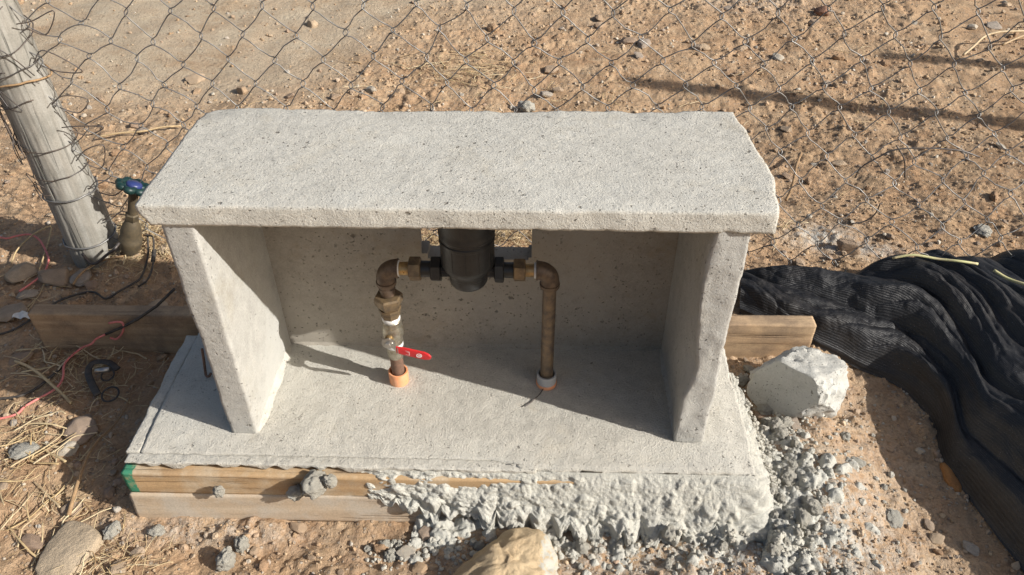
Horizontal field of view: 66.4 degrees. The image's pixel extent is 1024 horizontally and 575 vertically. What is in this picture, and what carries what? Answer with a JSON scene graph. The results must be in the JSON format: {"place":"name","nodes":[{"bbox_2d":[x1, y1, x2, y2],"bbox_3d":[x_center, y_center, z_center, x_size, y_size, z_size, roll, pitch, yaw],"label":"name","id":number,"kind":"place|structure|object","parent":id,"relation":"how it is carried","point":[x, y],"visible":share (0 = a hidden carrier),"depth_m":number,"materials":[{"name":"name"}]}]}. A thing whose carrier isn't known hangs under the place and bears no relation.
{"place":"outdoors","nodes":[
{"label":"outdoors","id":0,"kind":"place"},
{"bbox_2d":[0,0,1023,574],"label":"ground","id":1,"kind":"structure","parent":0,"point":[210,60],"depth_m":2.68,"materials":[{"name":"soil"}]},
{"bbox_2d":[0,302,27,321],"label":"stone","id":2,"kind":"object","parent":1,"relation":"on","point":[7,312],"visible":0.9,"depth_m":1.96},
{"bbox_2d":[0,492,33,530],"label":"straw stalk","id":3,"kind":"object","parent":1,"relation":"on","point":[10,517],"visible":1,"depth_m":1.51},
{"bbox_2d":[4,261,37,283],"bbox_3d":[-1.321,-0.041,2.107,0.078,0.036,0.094,12,33,18],"label":"stone","id":4,"kind":"object","parent":1,"relation":"on","point":[17,273],"visible":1,"depth_m":2.09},
{"bbox_2d":[8,351,33,365],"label":"stone","id":5,"kind":"object","parent":1,"relation":"on","point":[21,355],"visible":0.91,"depth_m":1.84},
{"bbox_2d":[12,311,29,318],"bbox_3d":[-1.208,0.067,1.932,0.042,0.008,0.024,1,39,1],"label":"paper scrap","id":6,"kind":"object","parent":1,"relation":"on","point":[20,315],"visible":0.81,"depth_m":1.93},
{"bbox_2d":[7,526,38,557],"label":"straw stalk","id":7,"kind":"object","parent":1,"relation":"on","point":[26,547],"visible":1,"depth_m":1.46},
{"bbox_2d":[8,442,39,459],"bbox_3d":[-1.017,0.341,1.624,0.069,0.026,0.049,-4,36,4],"label":"stone","id":8,"kind":"object","parent":1,"relation":"on","point":[16,451],"visible":0.95,"depth_m":1.62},
{"bbox_2d":[0,233,49,291],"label":"cord","id":9,"kind":"object","parent":1,"relation":"on","point":[46,267],"visible":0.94,"depth_m":2.16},
{"bbox_2d":[16,289,38,299],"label":"stone","id":10,"kind":"object","parent":1,"relation":"on","point":[31,293],"visible":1,"depth_m":2.04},
{"bbox_2d":[10,225,51,270],"bbox_3d":[-1.331,-0.106,2.154,0.087,0.034,0.186,-9,40,-10],"label":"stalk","id":11,"kind":"object","parent":1,"relation":"on","point":[22,243],"visible":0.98,"depth_m":2.17,"materials":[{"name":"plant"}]},
{"bbox_2d":[20,533,45,551],"bbox_3d":[-0.901,0.480,1.472,0.052,0.021,0.030,9,36,16],"label":"stone","id":12,"kind":"object","parent":1,"relation":"on","point":[32,542],"visible":0.98,"depth_m":1.47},
{"bbox_2d":[6,485,64,530],"bbox_3d":[-0.925,0.432,1.526,0.013,0.005,0.124,22,44,25],"label":"straw stalk","id":13,"kind":"object","parent":1,"relation":"on","point":[26,519],"visible":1,"depth_m":1.52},
{"bbox_2d":[0,353,72,399],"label":"cable","id":14,"kind":"object","parent":1,"relation":"on","point":[33,389],"visible":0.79,"depth_m":1.76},
{"bbox_2d":[10,428,63,466],"bbox_3d":[-0.981,0.330,1.622,0.022,0.007,0.126,21,40,24],"label":"straw stalk","id":15,"kind":"object","parent":1,"relation":"on","point":[15,463],"visible":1,"depth_m":1.61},
{"bbox_2d":[13,410,65,430],"bbox_3d":[-1.012,0.283,1.677,0.104,0.006,0.018,-17,42,-20],"label":"straw stalk","id":16,"kind":"object","parent":1,"relation":"on","point":[37,418],"visible":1,"depth_m":1.68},
{"bbox_2d":[14,360,72,404],"bbox_3d":[-1.067,0.209,1.779,0.236,0.016,0.014,24,45,27],"label":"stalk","id":17,"kind":"object","parent":1,"relation":"on","point":[52,385],"visible":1,"depth_m":1.77,"materials":[{"name":"plant"}]},
{"bbox_2d":[28,432,58,464],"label":"straw stalk","id":18,"kind":"object","parent":1,"relation":"on","point":[54,463],"visible":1,"depth_m":1.60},
{"bbox_2d":[33,481,60,507],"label":"straw stalk","id":19,"kind":"object","parent":1,"relation":"on","point":[50,498],"visible":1,"depth_m":1.54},
{"bbox_2d":[0,334,104,419],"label":"cord","id":20,"kind":"object","parent":1,"relation":"on","point":[61,380],"visible":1,"depth_m":1.77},
{"bbox_2d":[26,422,80,431],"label":"straw stalk","id":21,"kind":"object","parent":1,"relation":"on","point":[47,424],"visible":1,"depth_m":1.67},
{"bbox_2d":[37,267,71,285],"bbox_3d":[-1.217,-0.028,2.078,0.096,0.041,0.064,13,41,4],"label":"stone","id":22,"kind":"object","parent":1,"relation":"on","point":[58,276],"visible":0.94,"depth_m":2.06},
{"bbox_2d":[0,0,118,268],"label":"fence post","id":23,"kind":"object","parent":1,"relation":"on","point":[38,122],"visible":0.79,"depth_m":1.90,"materials":[{"name":"grey wood"}]},
{"bbox_2d":[0,0,1023,264],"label":"chain link fence","id":24,"kind":"object","parent":23,"relation":"attached to","point":[54,104],"visible":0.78,"depth_m":1.81,"materials":[{"name":"metal"}]},
{"bbox_2d":[33,432,97,463],"bbox_3d":[-0.933,0.330,1.633,0.129,0.006,0.024,-28,47,-30],"label":"straw stalk","id":25,"kind":"object","parent":1,"relation":"on","point":[40,458],"visible":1,"depth_m":1.63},
{"bbox_2d":[55,441,79,456],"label":"stone","id":26,"kind":"object","parent":1,"relation":"on","point":[65,451],"visible":0.92,"depth_m":1.63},
{"bbox_2d":[35,520,103,574],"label":"rock","id":27,"kind":"object","parent":1,"relation":"on","point":[67,544],"visible":0.98,"depth_m":1.45,"materials":[{"name":"brown stone"}]},
{"bbox_2d":[60,500,84,516],"bbox_3d":[-0.866,0.436,1.544,0.047,0.026,0.036,-23,46,-41],"label":"stone","id":28,"kind":"object","parent":1,"relation":"on","point":[63,510],"visible":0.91,"depth_m":1.53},
{"bbox_2d":[0,236,148,334],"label":"cable","id":29,"kind":"object","parent":1,"relation":"on","point":[84,292],"visible":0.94,"depth_m":2.01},
{"bbox_2d":[63,414,97,444],"bbox_3d":[-0.921,0.304,1.677,0.065,0.037,0.074,20,43,23],"label":"stone","id":30,"kind":"object","parent":1,"relation":"on","point":[80,423],"visible":0.94,"depth_m":1.67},
{"bbox_2d":[69,268,91,285],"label":"stone","id":31,"kind":"object","parent":1,"relation":"on","point":[84,277],"visible":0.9,"depth_m":2.06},
{"bbox_2d":[84,280,97,289],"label":"stone","id":32,"kind":"object","parent":1,"relation":"on","point":[91,284],"visible":1,"depth_m":2.04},
{"bbox_2d":[72,255,123,284],"bbox_3d":[-1.103,-0.053,2.077,0.141,0.039,0.033,-25,45,-27],"label":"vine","id":33,"kind":"object","parent":1,"relation":"on","point":[83,271],"visible":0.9,"depth_m":2.08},
{"bbox_2d":[66,385,133,515],"bbox_3d":[-0.858,0.324,1.641,0.019,0.036,0.343,1,39,1],"label":"stalk","id":34,"kind":"object","parent":1,"relation":"on","point":[72,501],"visible":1,"depth_m":1.57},
{"bbox_2d":[81,242,120,264],"bbox_3d":[-1.081,-0.088,2.055,0.114,0.064,0.027,1,39,1],"label":"wire","id":35,"kind":"object","parent":1,"relation":"on","point":[103,257],"visible":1,"depth_m":2.05,"materials":[{"name":"metal"}]},
{"bbox_2d":[84,359,120,401],"bbox_3d":[-0.913,0.200,1.752,0.075,0.026,0.151,-23,44,-26],"label":"strap","id":36,"kind":"object","parent":1,"relation":"on","point":[113,367],"visible":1,"depth_m":1.76,"materials":[{"name":"plastic"}]},
{"bbox_2d":[103,485,114,499],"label":"stone","id":37,"kind":"object","parent":1,"relation":"on","point":[109,492],"visible":1,"depth_m":1.56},
{"bbox_2d":[102,520,120,539],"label":"stone","id":38,"kind":"object","parent":1,"relation":"on","point":[110,531],"visible":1,"depth_m":1.48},
{"bbox_2d":[110,559,125,574],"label":"stone","id":39,"kind":"object","parent":1,"relation":"on","point":[115,569],"visible":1,"depth_m":1.42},
{"bbox_2d":[115,177,148,254],"bbox_3d":[-0.984,-0.186,2.039,0.138,0.231,0.088,1,39,1],"label":"garden tap","id":40,"kind":"object","parent":1,"relation":"on","point":[130,238],"visible":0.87,"depth_m":2.04,"materials":[{"name":"gold metal"}]},
{"bbox_2d":[129,546,144,556],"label":"stone","id":41,"kind":"object","parent":1,"relation":"on","point":[138,550],"visible":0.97,"depth_m":1.45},
{"bbox_2d":[99,125,180,137],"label":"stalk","id":42,"kind":"object","parent":1,"relation":"on","point":[140,131],"visible":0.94,"depth_m":2.67,"materials":[{"name":"plant"}]},
{"bbox_2d":[138,234,156,286],"bbox_3d":[-0.963,-0.074,2.075,0.040,0.055,0.166,-6,39,-7],"label":"cable lead","id":43,"kind":"object","parent":1,"relation":"on","point":[153,255],"visible":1,"depth_m":2.06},
{"bbox_2d":[146,524,165,536],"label":"stone","id":44,"kind":"object","parent":1,"relation":"on","point":[158,530],"visible":1,"depth_m":1.49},
{"bbox_2d":[149,299,167,305],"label":"stone","id":45,"kind":"object","parent":1,"relation":"on","point":[155,302],"visible":0.18,"depth_m":1.98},
{"bbox_2d":[185,72,205,83],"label":"stone","id":46,"kind":"object","parent":1,"relation":"on","point":[193,78],"visible":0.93,"depth_m":3.06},
{"bbox_2d":[215,545,235,571],"bbox_3d":[-0.526,0.501,1.440,0.036,0.050,0.039,15,18,3],"label":"mortar lump","id":47,"kind":"object","parent":1,"relation":"on","point":[225,559],"visible":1,"depth_m":1.43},
{"bbox_2d":[233,535,249,552],"bbox_3d":[-0.507,0.481,1.468,0.030,0.041,0.030,-3,39,-3],"label":"mortar lump","id":48,"kind":"object","parent":1,"relation":"on","point":[241,544],"visible":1,"depth_m":1.46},
{"bbox_2d":[236,86,247,94],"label":"stone","id":49,"kind":"object","parent":1,"relation":"on","point":[241,89],"visible":0.98,"depth_m":2.96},
{"bbox_2d":[259,559,268,571],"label":"soil clod","id":50,"kind":"object","parent":1,"relation":"on","point":[263,565],"visible":1,"depth_m":1.43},
{"bbox_2d":[290,522,306,533],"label":"stone","id":51,"kind":"object","parent":1,"relation":"on","point":[299,527],"visible":1,"depth_m":1.50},
{"bbox_2d":[129,492,472,522],"bbox_3d":[-0.349,0.414,1.512,0.763,0.078,0.043,1,39,1],"label":"form board","id":52,"kind":"object","parent":1,"relation":"on","point":[280,507],"visible":0.52,"depth_m":1.50,"materials":[{"name":"wood"}]},
{"bbox_2d":[121,463,573,495],"bbox_3d":[-0.259,0.366,1.476,0.941,0.060,0.033,1,39,1],"label":"form board","id":53,"kind":"object","parent":52,"relation":"on","point":[240,479],"visible":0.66,"depth_m":1.46,"materials":[{"name":"wood"}]},
{"bbox_2d":[212,485,224,497],"bbox_3d":[-0.547,0.382,1.461,0.024,0.027,0.021,4,45,9],"label":"mortar lump","id":54,"kind":"object","parent":53,"relation":"attached to","point":[219,491],"visible":1,"depth_m":1.45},
{"bbox_2d":[285,484,302,501],"bbox_3d":[-0.403,0.382,1.456,0.032,0.028,0.037,12,21,31],"label":"mortar lump","id":55,"kind":"object","parent":53,"relation":"attached to","point":[294,493],"visible":0.88,"depth_m":1.45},
{"bbox_2d":[300,469,326,499],"bbox_3d":[-0.362,0.363,1.438,0.045,0.051,0.058,7,43,40],"label":"mortar lump","id":56,"kind":"object","parent":53,"relation":"attached to","point":[313,486],"visible":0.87,"depth_m":1.42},
{"bbox_2d":[322,474,336,488],"bbox_3d":[-0.332,0.354,1.431,0.028,0.035,0.026,37,75,30],"label":"mortar lump","id":57,"kind":"object","parent":53,"relation":"on","point":[329,481],"visible":1,"depth_m":1.42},
{"bbox_2d":[306,19,317,27],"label":"stone","id":58,"kind":"object","parent":1,"relation":"on","point":[311,23],"visible":1,"depth_m":3.50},
{"bbox_2d":[373,544,388,552],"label":"soil clod","id":59,"kind":"object","parent":1,"relation":"on","point":[378,548],"visible":1,"depth_m":1.46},
{"bbox_2d":[378,539,390,547],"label":"mortar crumb","id":60,"kind":"object","parent":1,"relation":"on","point":[386,542],"visible":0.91,"depth_m":1.47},
{"bbox_2d":[384,548,395,562],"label":"mortar crumb","id":61,"kind":"object","parent":1,"relation":"on","point":[390,554],"visible":0.97,"depth_m":1.45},
{"bbox_2d":[396,545,415,559],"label":"stone","id":62,"kind":"object","parent":1,"relation":"on","point":[406,552],"visible":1,"depth_m":1.45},
{"bbox_2d":[412,561,427,572],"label":"stone","id":63,"kind":"object","parent":1,"relation":"on","point":[420,567],"visible":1,"depth_m":1.42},
{"bbox_2d":[28,304,816,357],"bbox_3d":[-0.216,0.110,1.840,1.812,0.125,0.039,1,39,1],"label":"form board","id":64,"kind":"object","parent":1,"relation":"on","point":[158,329],"visible":0.27,"depth_m":1.82,"materials":[{"name":"wood"}]},
{"bbox_2d":[108,321,124,339],"bbox_3d":[-0.919,0.100,1.819,0.050,0.061,0.008,1,39,1],"label":"cord","id":65,"kind":"object","parent":64,"relation":"hanging from","point":[122,332],"visible":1,"depth_m":1.81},
{"bbox_2d":[104,288,175,335],"bbox_3d":[-0.849,0.057,1.781,0.203,0.142,0.010,1,39,1],"label":"cable","id":66,"kind":"object","parent":64,"relation":"hanging from","point":[164,298],"visible":1,"depth_m":1.78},
{"bbox_2d":[418,525,432,540],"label":"stone","id":67,"kind":"object","parent":1,"relation":"on","point":[424,531],"visible":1,"depth_m":1.48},
{"bbox_2d":[124,108,778,476],"bbox_3d":[-0.133,0.047,1.466,1.188,0.643,0.408,1,39,1],"label":"concrete meter box","id":68,"kind":"object","parent":1,"relation":"on","point":[287,233],"visible":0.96,"depth_m":1.46,"materials":[{"name":"concrete"}]},
{"bbox_2d":[388,365,408,386],"bbox_3d":[-0.231,0.181,1.599,0.040,0.035,0.040,1,39,1],"label":"pipe sleeve","id":69,"kind":"object","parent":68,"relation":"on","point":[400,381],"visible":0.75,"depth_m":1.58,"materials":[{"name":"orange plastic"}]},
{"bbox_2d":[374,228,559,378],"bbox_3d":[-0.085,0.015,1.458,0.346,0.465,0.110,1,39,1],"label":"water meter pipework","id":70,"kind":"object","parent":68,"relation":"attached to","point":[467,260],"visible":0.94,"depth_m":1.41,"materials":[{"name":"brown metal"}]},
{"bbox_2d":[536,368,556,390],"bbox_3d":[0.070,0.186,1.592,0.042,0.034,0.042,1,39,1],"label":"pipe sleeve","id":71,"kind":"object","parent":68,"relation":"on","point":[546,384],"visible":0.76,"depth_m":1.58,"materials":[{"name":"white plastic"}]},
{"bbox_2d":[473,540,484,550],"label":"mortar crumb","id":72,"kind":"object","parent":1,"relation":"on","point":[479,545],"visible":0.74,"depth_m":1.45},
{"bbox_2d":[0,4,983,574],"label":"straw litter","id":73,"kind":"object","parent":1,"relation":"on","point":[154,228],"visible":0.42,"depth_m":1.81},
{"bbox_2d":[487,23,499,31],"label":"soil clod","id":74,"kind":"object","parent":1,"relation":"on","point":[491,27],"visible":0.9,"depth_m":3.42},
{"bbox_2d":[453,527,557,574],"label":"rock","id":75,"kind":"object","parent":1,"relation":"on","point":[522,551],"visible":0.98,"depth_m":1.38,"materials":[{"name":"beige stone"}]},
{"bbox_2d":[0,0,1023,574],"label":"grit","id":76,"kind":"object","parent":1,"relation":"on","point":[900,442],"visible":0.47,"depth_m":2.70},
{"bbox_2d":[0,0,1023,574],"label":"pebbles","id":77,"kind":"object","parent":1,"relation":"on","point":[256,534],"visible":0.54,"depth_m":2.36,"materials":[{"name":"stone"}]},
{"bbox_2d":[517,100,534,111],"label":"stone","id":78,"kind":"object","parent":1,"relation":"on","point":[527,106],"visible":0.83,"depth_m":2.83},
{"bbox_2d":[539,91,552,97],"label":"stone","id":79,"kind":"object","parent":1,"relation":"on","point":[547,94],"visible":0.98,"depth_m":2.91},
{"bbox_2d":[544,65,558,73],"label":"stone","id":80,"kind":"object","parent":1,"relation":"on","point":[548,69],"visible":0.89,"depth_m":3.10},
{"bbox_2d":[361,373,884,574],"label":"mortar spill","id":81,"kind":"object","parent":1,"relation":"on","point":[593,507],"visible":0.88,"depth_m":1.44,"materials":[{"name":"concrete"}]},
{"bbox_2d":[574,539,589,553],"bbox_3d":[0.129,0.480,1.442,0.029,0.041,0.032,-1,46,-2],"label":"mortar crumb","id":82,"kind":"object","parent":81,"relation":"on","point":[581,546],"visible":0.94,"depth_m":1.43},
{"bbox_2d":[361,366,921,574],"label":"mortar crumbs","id":83,"kind":"object","parent":81,"relation":"on","point":[781,535],"visible":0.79,"depth_m":1.44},
{"bbox_2d":[766,543,781,555],"bbox_3d":[0.470,0.467,1.396,0.025,0.034,0.028,-2,65,60],"label":"mortar crumb","id":84,"kind":"object","parent":81,"relation":"on","point":[773,549],"visible":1,"depth_m":1.39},
{"bbox_2d":[768,416,783,431],"bbox_3d":[0.549,0.290,1.630,0.031,0.043,0.037,23,8,26],"label":"mortar crumb","id":85,"kind":"object","parent":81,"relation":"on","point":[775,422],"visible":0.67,"depth_m":1.62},
{"bbox_2d":[776,492,785,503],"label":"mortar crumb","id":86,"kind":"object","parent":81,"relation":"on","point":[781,498],"visible":1,"depth_m":1.46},
{"bbox_2d":[774,427,788,439],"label":"mortar crumb","id":87,"kind":"object","parent":81,"relation":"on","point":[781,433],"visible":1,"depth_m":1.59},
{"bbox_2d":[781,466,796,485],"bbox_3d":[0.530,0.367,1.507,0.038,0.048,0.034,31,48,32],"label":"mortar crumb","id":88,"kind":"object","parent":81,"relation":"on","point":[789,473],"visible":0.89,"depth_m":1.50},
{"bbox_2d":[795,507,810,527],"bbox_3d":[0.531,0.421,1.431,0.033,0.036,0.030,-12,40,-14],"label":"mortar crumb","id":89,"kind":"object","parent":81,"relation":"on","point":[803,518],"visible":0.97,"depth_m":1.42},
{"bbox_2d":[802,495,822,515],"bbox_3d":[0.556,0.407,1.452,0.031,0.035,0.044,-11,41,-32],"label":"mortar crumb","id":90,"kind":"object","parent":81,"relation":"on","point":[812,506],"visible":0.96,"depth_m":1.44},
{"bbox_2d":[619,37,636,43],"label":"stone","id":91,"kind":"object","parent":1,"relation":"on","point":[627,40],"visible":1,"depth_m":3.31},
{"bbox_2d":[637,38,651,47],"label":"stone","id":92,"kind":"object","parent":1,"relation":"on","point":[640,44],"visible":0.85,"depth_m":3.29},
{"bbox_2d":[663,560,672,569],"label":"mortar crumb","id":93,"kind":"object","parent":1,"relation":"on","point":[667,564],"visible":1,"depth_m":1.40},
{"bbox_2d":[662,524,675,541],"bbox_3d":[0.287,0.447,1.426,0.025,0.028,0.026,11,40,14],"label":"mortar crumb","id":94,"kind":"object","parent":1,"relation":"on","point":[669,534],"visible":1,"depth_m":1.42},
{"bbox_2d":[736,375,748,386],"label":"mortar crumb","id":95,"kind":"object","parent":1,"relation":"on","point":[743,380],"visible":0.66,"depth_m":1.77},
{"bbox_2d":[756,403,771,415],"bbox_3d":[0.551,0.264,1.700,0.042,0.032,0.037,-35,43,-30],"label":"mortar crumb","id":96,"kind":"object","parent":1,"relation":"on","point":[765,409],"visible":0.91,"depth_m":1.69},
{"bbox_2d":[780,416,793,427],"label":"mortar crumb","id":97,"kind":"object","parent":1,"relation":"on","point":[788,421],"visible":0.41,"depth_m":1.63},
{"bbox_2d":[785,152,801,200],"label":"twig","id":98,"kind":"object","parent":1,"relation":"on","point":[794,177],"visible":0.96,"depth_m":2.36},
{"bbox_2d":[791,417,800,429],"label":"stone","id":99,"kind":"object","parent":1,"relation":"on","point":[796,425],"visible":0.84,"depth_m":1.63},
{"bbox_2d":[747,346,848,417],"bbox_3d":[0.627,0.212,1.705,0.168,0.183,0.188,-31,48,-32],"label":"concrete chunk","id":100,"kind":"object","parent":1,"relation":"on","point":[800,381],"visible":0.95,"depth_m":1.65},
{"bbox_2d":[815,495,827,504],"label":"mortar crumb","id":101,"kind":"object","parent":1,"relation":"on","point":[822,499],"visible":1,"depth_m":1.45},
{"bbox_2d":[814,6,828,15],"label":"stone","id":102,"kind":"object","parent":1,"relation":"on","point":[820,11],"visible":0.86,"depth_m":3.57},
{"bbox_2d":[831,54,844,59],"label":"soil clod","id":103,"kind":"object","parent":1,"relation":"on","point":[838,57],"visible":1,"depth_m":3.19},
{"bbox_2d":[831,160,846,165],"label":"stone","id":104,"kind":"object","parent":1,"relation":"on","point":[839,163],"visible":0.98,"depth_m":2.54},
{"bbox_2d":[840,431,850,440],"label":"mortar crumb","id":105,"kind":"object","parent":1,"relation":"on","point":[845,436],"visible":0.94,"depth_m":1.62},
{"bbox_2d":[841,566,852,574],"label":"mortar crumb","id":106,"kind":"object","parent":1,"relation":"on","point":[846,570],"visible":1,"depth_m":1.37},
{"bbox_2d":[836,238,860,254],"bbox_3d":[0.928,-0.110,2.159,0.070,0.043,0.038,21,39,20],"label":"stone","id":107,"kind":"object","parent":1,"relation":"on","point":[848,246],"visible":0.91,"depth_m":2.14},
{"bbox_2d":[851,456,866,467],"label":"stone","id":108,"kind":"object","parent":1,"relation":"on","point":[860,462],"visible":0.62,"depth_m":1.56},
{"bbox_2d":[739,249,1023,571],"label":"shade net","id":109,"kind":"object","parent":1,"relation":"on","point":[941,343],"visible":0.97,"depth_m":1.78,"materials":[{"name":"fabric"}]},
{"bbox_2d":[892,254,978,264],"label":"twig","id":110,"kind":"object","parent":109,"relation":"on","point":[936,258],"visible":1,"depth_m":1.88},
{"bbox_2d":[993,269,1023,284],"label":"twig","id":111,"kind":"object","parent":109,"relation":"on","point":[1007,278],"visible":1,"depth_m":1.83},
{"bbox_2d":[885,508,903,528],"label":"stone","id":112,"kind":"object","parent":1,"relation":"on","point":[895,519],"visible":1,"depth_m":1.48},
{"bbox_2d":[924,518,934,530],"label":"stone","id":113,"kind":"object","parent":1,"relation":"on","point":[929,524],"visible":1,"depth_m":1.49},
{"bbox_2d":[929,533,944,543],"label":"stone","id":114,"kind":"object","parent":1,"relation":"on","point":[936,538],"visible":1,"depth_m":1.46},
{"bbox_2d":[940,462,961,491],"bbox_3d":[0.895,0.397,1.602,0.028,0.043,0.081,1,39,1],"label":"rock","id":115,"kind":"object","parent":1,"relation":"on","point":[951,479],"visible":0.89,"depth_m":1.58,"materials":[{"name":"orange stone"}]},
{"bbox_2d":[962,540,979,555],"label":"stone","id":116,"kind":"object","parent":1,"relation":"on","point":[971,548],"visible":1,"depth_m":1.44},
{"bbox_2d":[973,223,992,237],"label":"stone","id":117,"kind":"object","parent":1,"relation":"on","point":[984,230],"visible":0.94,"depth_m":2.22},
{"bbox_2d":[962,30,1023,55],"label":"stick","id":118,"kind":"object","parent":1,"relation":"on","point":[980,39],"visible":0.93,"depth_m":3.23,"materials":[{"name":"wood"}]},
{"bbox_2d":[990,191,997,201],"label":"soil clod","id":119,"kind":"object","parent":1,"relation":"on","point":[993,196],"visible":0.98,"depth_m":2.34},
{"bbox_2d":[986,21,1001,29],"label":"stone","id":120,"kind":"object","parent":1,"relation":"on","point":[996,25],"visible":1,"depth_m":3.45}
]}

